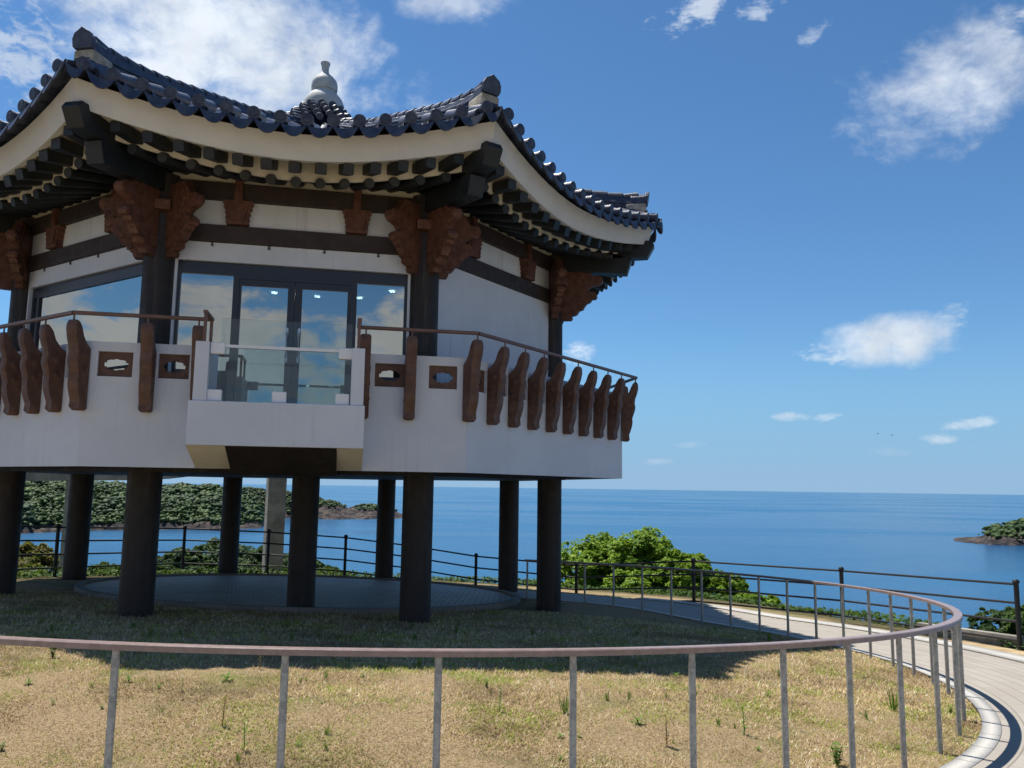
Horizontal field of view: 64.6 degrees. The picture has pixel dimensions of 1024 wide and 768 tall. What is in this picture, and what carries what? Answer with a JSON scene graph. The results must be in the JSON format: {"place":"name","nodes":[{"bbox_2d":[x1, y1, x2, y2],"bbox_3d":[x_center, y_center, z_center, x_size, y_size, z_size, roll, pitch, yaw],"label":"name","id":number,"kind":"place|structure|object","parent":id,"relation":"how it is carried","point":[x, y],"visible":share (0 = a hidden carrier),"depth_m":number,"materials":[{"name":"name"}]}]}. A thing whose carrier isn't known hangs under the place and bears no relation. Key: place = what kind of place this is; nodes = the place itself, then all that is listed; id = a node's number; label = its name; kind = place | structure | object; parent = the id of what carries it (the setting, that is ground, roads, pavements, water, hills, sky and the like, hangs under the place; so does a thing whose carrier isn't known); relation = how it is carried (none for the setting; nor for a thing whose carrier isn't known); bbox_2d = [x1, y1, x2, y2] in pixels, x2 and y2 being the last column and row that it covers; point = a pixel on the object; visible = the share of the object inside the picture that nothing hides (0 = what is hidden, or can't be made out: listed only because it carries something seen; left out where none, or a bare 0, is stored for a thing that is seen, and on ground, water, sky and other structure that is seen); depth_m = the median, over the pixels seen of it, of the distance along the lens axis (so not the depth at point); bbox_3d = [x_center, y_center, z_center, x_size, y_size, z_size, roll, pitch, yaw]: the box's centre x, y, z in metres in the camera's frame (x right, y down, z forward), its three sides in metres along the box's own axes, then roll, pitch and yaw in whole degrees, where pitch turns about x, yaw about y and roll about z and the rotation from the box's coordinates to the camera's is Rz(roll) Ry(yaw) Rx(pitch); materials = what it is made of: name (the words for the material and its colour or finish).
{"place":"outdoors","nodes":[
{"label":"outdoors","id":0,"kind":"place"},
{"bbox_2d":[21,483,263,533],"bbox_3d":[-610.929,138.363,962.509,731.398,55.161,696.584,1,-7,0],"label":"wooded hills","id":1,"kind":"structure","parent":0,"point":[202,525],"depth_m":793.98,"materials":[{"name":"green plant"}]},
{"bbox_2d":[21,480,264,528],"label":"forest","id":2,"kind":"object","parent":1,"relation":"on","point":[183,503],"visible":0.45,"depth_m":824.86,"materials":[{"name":"green plant"}]},
{"bbox_2d":[83,575,512,607],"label":"patio","id":3,"kind":"structure","parent":0,"point":[335,592],"depth_m":15.86,"materials":[{"name":"grey concrete"}]},
{"bbox_2d":[245,488,401,519],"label":"rocky headland","id":4,"kind":"structure","parent":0,"point":[333,513],"depth_m":1108.79,"materials":[{"name":"stone"}]},
{"bbox_2d":[242,486,397,512],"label":"forest","id":5,"kind":"object","parent":4,"relation":"on","point":[367,506],"visible":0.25,"depth_m":1154.97,"materials":[{"name":"green plant"}]},
{"bbox_2d":[0,575,1016,767],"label":"lawn","id":6,"kind":"structure","parent":0,"point":[49,583],"depth_m":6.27,"materials":[{"name":"beige plant"}]},
{"bbox_2d":[0,742,5,750],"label":"weed","id":7,"kind":"object","parent":6,"relation":"on","point":[1,749],"visible":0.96,"depth_m":5.29,"materials":[{"name":"green plant"}]},
{"bbox_2d":[18,552,42,577],"bbox_3d":[-18.766,9.521,29.913,2.599,6.714,2.683,1,-7,0],"label":"bush","id":8,"kind":"object","parent":6,"relation":"on","point":[27,562],"visible":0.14,"depth_m":30.51,"materials":[{"name":"plant"}]},
{"bbox_2d":[19,542,59,572],"bbox_3d":[-19.868,9.741,33.042,2.834,6.627,2.552,1,-7,0],"label":"broadleaf tree","id":9,"kind":"object","parent":6,"relation":"on","point":[32,548],"visible":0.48,"depth_m":33.04,"materials":[{"name":"green plant"}]},
{"bbox_2d":[28,570,56,576],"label":"bush","id":10,"kind":"object","parent":6,"relation":"on","point":[37,574],"visible":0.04,"depth_m":24.21,"materials":[{"name":"green plant"}]},
{"bbox_2d":[49,647,56,656],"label":"weed","id":11,"kind":"object","parent":6,"relation":"on","point":[51,652],"visible":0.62,"depth_m":7.60,"materials":[{"name":"green plant"}]},
{"bbox_2d":[88,560,120,574],"bbox_3d":[-13.221,7.546,26.253,1.295,3.613,1.568,6,-9,-35],"label":"bush","id":12,"kind":"object","parent":6,"relation":"on","point":[107,568],"visible":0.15,"depth_m":26.25,"materials":[{"name":"green plant"}]},
{"bbox_2d":[26,473,286,574],"bbox_3d":[-11.408,6.154,23.711,9.332,8.516,0.838,1,-7,0],"label":"concrete frame","id":13,"kind":"object","parent":6,"relation":"on","point":[275,507],"visible":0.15,"depth_m":23.77,"materials":[{"name":"grey concrete"}]},
{"bbox_2d":[157,565,189,573],"bbox_3d":[-15.142,11.563,34.712,2.783,7.645,2.908,1,-7,0],"label":"broadleaf tree","id":14,"kind":"object","parent":6,"relation":"on","point":[172,568],"visible":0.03,"depth_m":34.95,"materials":[{"name":"green plant"}]},
{"bbox_2d":[157,547,217,572],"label":"broadleaf tree","id":15,"kind":"object","parent":6,"relation":"on","point":[177,557],"visible":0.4,"depth_m":41.53,"materials":[{"name":"green plant"}]},
{"bbox_2d":[219,697,226,725],"bbox_3d":[-2.037,2.323,5.722,0.061,0.227,0.063,7,-10,-42],"label":"weed","id":16,"kind":"object","parent":6,"relation":"on","point":[224,698],"visible":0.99,"depth_m":5.72,"materials":[{"name":"green plant"}]},
{"bbox_2d":[190,537,255,565],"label":"broadleaf tree","id":17,"kind":"object","parent":6,"relation":"on","point":[211,546],"visible":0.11,"depth_m":44.87,"materials":[{"name":"green plant"}]},
{"bbox_2d":[220,671,234,681],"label":"weed","id":18,"kind":"object","parent":6,"relation":"on","point":[227,676],"visible":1,"depth_m":6.83,"materials":[{"name":"green plant"}]},
{"bbox_2d":[236,751,241,763],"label":"weed","id":19,"kind":"object","parent":6,"relation":"on","point":[238,757],"visible":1,"depth_m":5.15,"materials":[{"name":"green plant"}]},
{"bbox_2d":[241,719,247,749],"bbox_3d":[-1.760,2.328,5.343,0.061,0.214,0.064,-2,-8,24],"label":"weed","id":20,"kind":"object","parent":6,"relation":"on","point":[244,736],"visible":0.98,"depth_m":5.34,"materials":[{"name":"green plant"}]},
{"bbox_2d":[209,561,286,573],"bbox_3d":[-12.451,11.966,36.548,7.255,7.759,6.800,1,-7,0],"label":"broadleaf tree","id":21,"kind":"object","parent":6,"relation":"on","point":[244,567],"visible":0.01,"depth_m":37.39,"materials":[{"name":"green plant"}]},
{"bbox_2d":[238,545,288,569],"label":"bush","id":22,"kind":"object","parent":6,"relation":"on","point":[254,559],"visible":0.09,"depth_m":42.30,"materials":[{"name":"green plant"}]},
{"bbox_2d":[74,573,519,614],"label":"patio kerb","id":23,"kind":"structure","parent":6,"relation":"on","point":[79,588],"depth_m":13.39,"materials":[{"name":"grey concrete"}]},
{"bbox_2d":[283,557,330,573],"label":"broadleaf tree","id":24,"kind":"object","parent":6,"relation":"on","point":[319,564],"visible":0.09,"depth_m":40.45,"materials":[{"name":"green plant"}]},
{"bbox_2d":[0,27,662,623],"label":"pavilion","id":25,"kind":"structure","parent":6,"relation":"on","point":[312,289],"depth_m":11.85,"materials":[{"name":"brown paint"}]},
{"bbox_2d":[30,263,142,369],"bbox_3d":[-6.708,-0.590,12.685,3.310,2.230,0.070,-4,-9,33],"label":"window","id":26,"kind":"structure","parent":25,"relation":"in","point":[117,290],"depth_m":12.56,"materials":[{"name":"clear glass"}]},
{"bbox_2d":[233,279,295,402],"bbox_3d":[-3.634,-0.538,11.883,0.793,2.007,0.145,2,-7,-11],"label":"door","id":27,"kind":"structure","parent":25,"relation":"in","point":[259,373],"depth_m":11.93,"materials":[{"name":"clear glass"}]},
{"bbox_2d":[290,283,349,404],"bbox_3d":[-2.849,-0.507,12.042,0.793,2.007,0.145,2,-7,-11],"label":"door","id":28,"kind":"structure","parent":25,"relation":"in","point":[316,378],"depth_m":12.09,"materials":[{"name":"clear glass"}]},
{"bbox_2d":[316,566,354,575],"bbox_3d":[-8.689,12.572,38.667,2.719,7.626,2.786,1,-7,0],"label":"broadleaf tree","id":29,"kind":"object","parent":6,"relation":"on","point":[333,567],"visible":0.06,"depth_m":39.00,"materials":[{"name":"green plant"}]},
{"bbox_2d":[416,658,421,667],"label":"weed","id":30,"kind":"object","parent":6,"relation":"on","point":[418,663],"visible":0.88,"depth_m":7.96,"materials":[{"name":"green plant"}]},
{"bbox_2d":[0,559,966,767],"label":"handrail","id":31,"kind":"object","parent":6,"relation":"on","point":[953,623],"visible":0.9,"depth_m":4.74,"materials":[{"name":"metal"}]},
{"bbox_2d":[497,687,502,711],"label":"weed","id":32,"kind":"object","parent":6,"relation":"on","point":[499,698],"visible":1,"depth_m":6.32,"materials":[{"name":"green plant"}]},
{"bbox_2d":[559,695,568,713],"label":"weed","id":33,"kind":"object","parent":6,"relation":"on","point":[565,705],"visible":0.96,"depth_m":6.40,"materials":[{"name":"green plant"}]},
{"bbox_2d":[604,688,609,700],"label":"weed","id":34,"kind":"object","parent":6,"relation":"on","point":[607,695],"visible":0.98,"depth_m":6.83,"materials":[{"name":"green plant"}]},
{"bbox_2d":[561,526,686,596],"bbox_3d":[3.662,7.402,26.232,5.715,5.584,5.472,1,-7,0],"label":"broadleaf tree","id":35,"kind":"object","parent":6,"relation":"on","point":[642,546],"visible":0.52,"depth_m":25.62,"materials":[{"name":"green plant"}]},
{"bbox_2d":[629,714,643,724],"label":"weed","id":36,"kind":"object","parent":6,"relation":"on","point":[638,719],"visible":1,"depth_m":6.30,"materials":[{"name":"green plant"}]},
{"bbox_2d":[663,714,670,745],"bbox_3d":[1.127,2.539,5.896,0.068,0.248,0.067,-4,-9,33],"label":"weed","id":37,"kind":"object","parent":6,"relation":"on","point":[666,738],"visible":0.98,"depth_m":5.90,"materials":[{"name":"green plant"}]},
{"bbox_2d":[643,549,712,598],"bbox_3d":[5.248,7.480,25.309,2.499,4.621,2.610,7,-10,-41],"label":"broadleaf tree","id":38,"kind":"object","parent":6,"relation":"on","point":[681,581],"visible":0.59,"depth_m":24.74,"materials":[{"name":"green plant"}]},
{"bbox_2d":[703,568,752,599],"bbox_3d":[6.421,7.756,24.727,1.862,4.205,1.976,7,-10,-42],"label":"broadleaf tree","id":39,"kind":"object","parent":6,"relation":"on","point":[723,583],"visible":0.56,"depth_m":24.39,"materials":[{"name":"green plant"}]},
{"bbox_2d":[740,704,746,734],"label":"weed","id":40,"kind":"object","parent":6,"relation":"on","point":[743,721],"visible":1,"depth_m":6.34,"materials":[{"name":"green plant"}]},
{"bbox_2d":[830,741,844,765],"bbox_3d":[2.336,2.668,5.826,0.116,0.184,0.117,3,-8,-17],"label":"weed","id":41,"kind":"object","parent":6,"relation":"on","point":[836,755],"visible":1,"depth_m":5.83,"materials":[{"name":"green plant"}]},
{"bbox_2d":[884,687,897,711],"bbox_3d":[3.614,2.997,7.706,0.130,0.226,0.121,2,-7,-8],"label":"weed","id":42,"kind":"object","parent":6,"relation":"on","point":[894,705],"visible":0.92,"depth_m":7.69,"materials":[{"name":"green plant"}]},
{"bbox_2d":[916,622,1023,648],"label":"kerb stone","id":43,"kind":"object","parent":6,"relation":"on","point":[986,640],"visible":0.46,"depth_m":13.29,"materials":[{"name":"concrete"}]},
{"bbox_2d":[948,640,1023,655],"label":"sandy verge","id":44,"kind":"structure","parent":6,"relation":"on","point":[1008,650],"depth_m":12.70,"materials":[{"name":"beige sand"}]},
{"bbox_2d":[18,524,1022,650],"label":"fence","id":45,"kind":"object","parent":44,"relation":"on","point":[1014,583],"visible":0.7,"depth_m":17.41,"materials":[{"name":"black metal"}]},
{"bbox_2d":[17,565,1023,650],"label":"undergrowth","id":46,"kind":"object","parent":44,"relation":"on","point":[849,612],"visible":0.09,"depth_m":19.12,"materials":[{"name":"green plant"}]},
{"bbox_2d":[732,591,781,604],"bbox_3d":[6.987,7.724,23.227,2.063,3.508,1.976,1,-7,0],"label":"bush","id":47,"kind":"object","parent":44,"relation":"on","point":[772,599],"visible":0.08,"depth_m":23.31,"materials":[{"name":"green plant"}]},
{"bbox_2d":[965,606,1022,634],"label":"shrub","id":48,"kind":"object","parent":6,"relation":"on","point":[986,625],"visible":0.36,"depth_m":16.96,"materials":[{"name":"green plant"}]},
{"bbox_2d":[1002,604,1023,635],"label":"shrub","id":49,"kind":"object","parent":6,"relation":"on","point":[1010,626],"visible":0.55,"depth_m":16.13,"materials":[{"name":"green plant"}]},
{"bbox_2d":[0,0,1023,494],"label":"sky","id":50,"kind":"structure","parent":0,"point":[836,187],"materials":[{"name":"blue"}]},
{"bbox_2d":[20,483,1023,629],"bbox_3d":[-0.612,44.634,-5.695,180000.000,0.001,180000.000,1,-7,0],"label":"sea","id":51,"kind":"structure","parent":0,"point":[916,534],"depth_m":783.05,"materials":[{"name":"liquid"}]},
{"bbox_2d":[953,521,1023,545],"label":"islet","id":52,"kind":"object","parent":51,"relation":"in","point":[989,540],"visible":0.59,"depth_m":735.14,"materials":[{"name":"grey stone"}]},
{"bbox_2d":[982,526,991,537],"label":"pine tree","id":53,"kind":"object","parent":52,"relation":"on","point":[986,527],"visible":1,"depth_m":727.54,"materials":[{"name":"green plant"}]},
{"bbox_2d":[977,517,1023,541],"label":"forest","id":54,"kind":"object","parent":52,"relation":"on","point":[997,530],"visible":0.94,"depth_m":750.03,"materials":[{"name":"green plant"}]},
{"bbox_2d":[514,590,1023,767],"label":"path","id":55,"kind":"structure","parent":0,"point":[996,684],"depth_m":11.16,"materials":[{"name":"grey concrete"}]},
{"bbox_2d":[520,597,1000,767],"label":"path inner kerb","id":56,"kind":"structure","parent":55,"relation":"on","point":[984,744],"depth_m":7.76,"materials":[{"name":"concrete"}]},
{"bbox_2d":[634,597,1023,663],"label":"path outer kerb","id":57,"kind":"structure","parent":55,"relation":"on","point":[999,654],"depth_m":14.71,"materials":[{"name":"concrete"}]}
]}

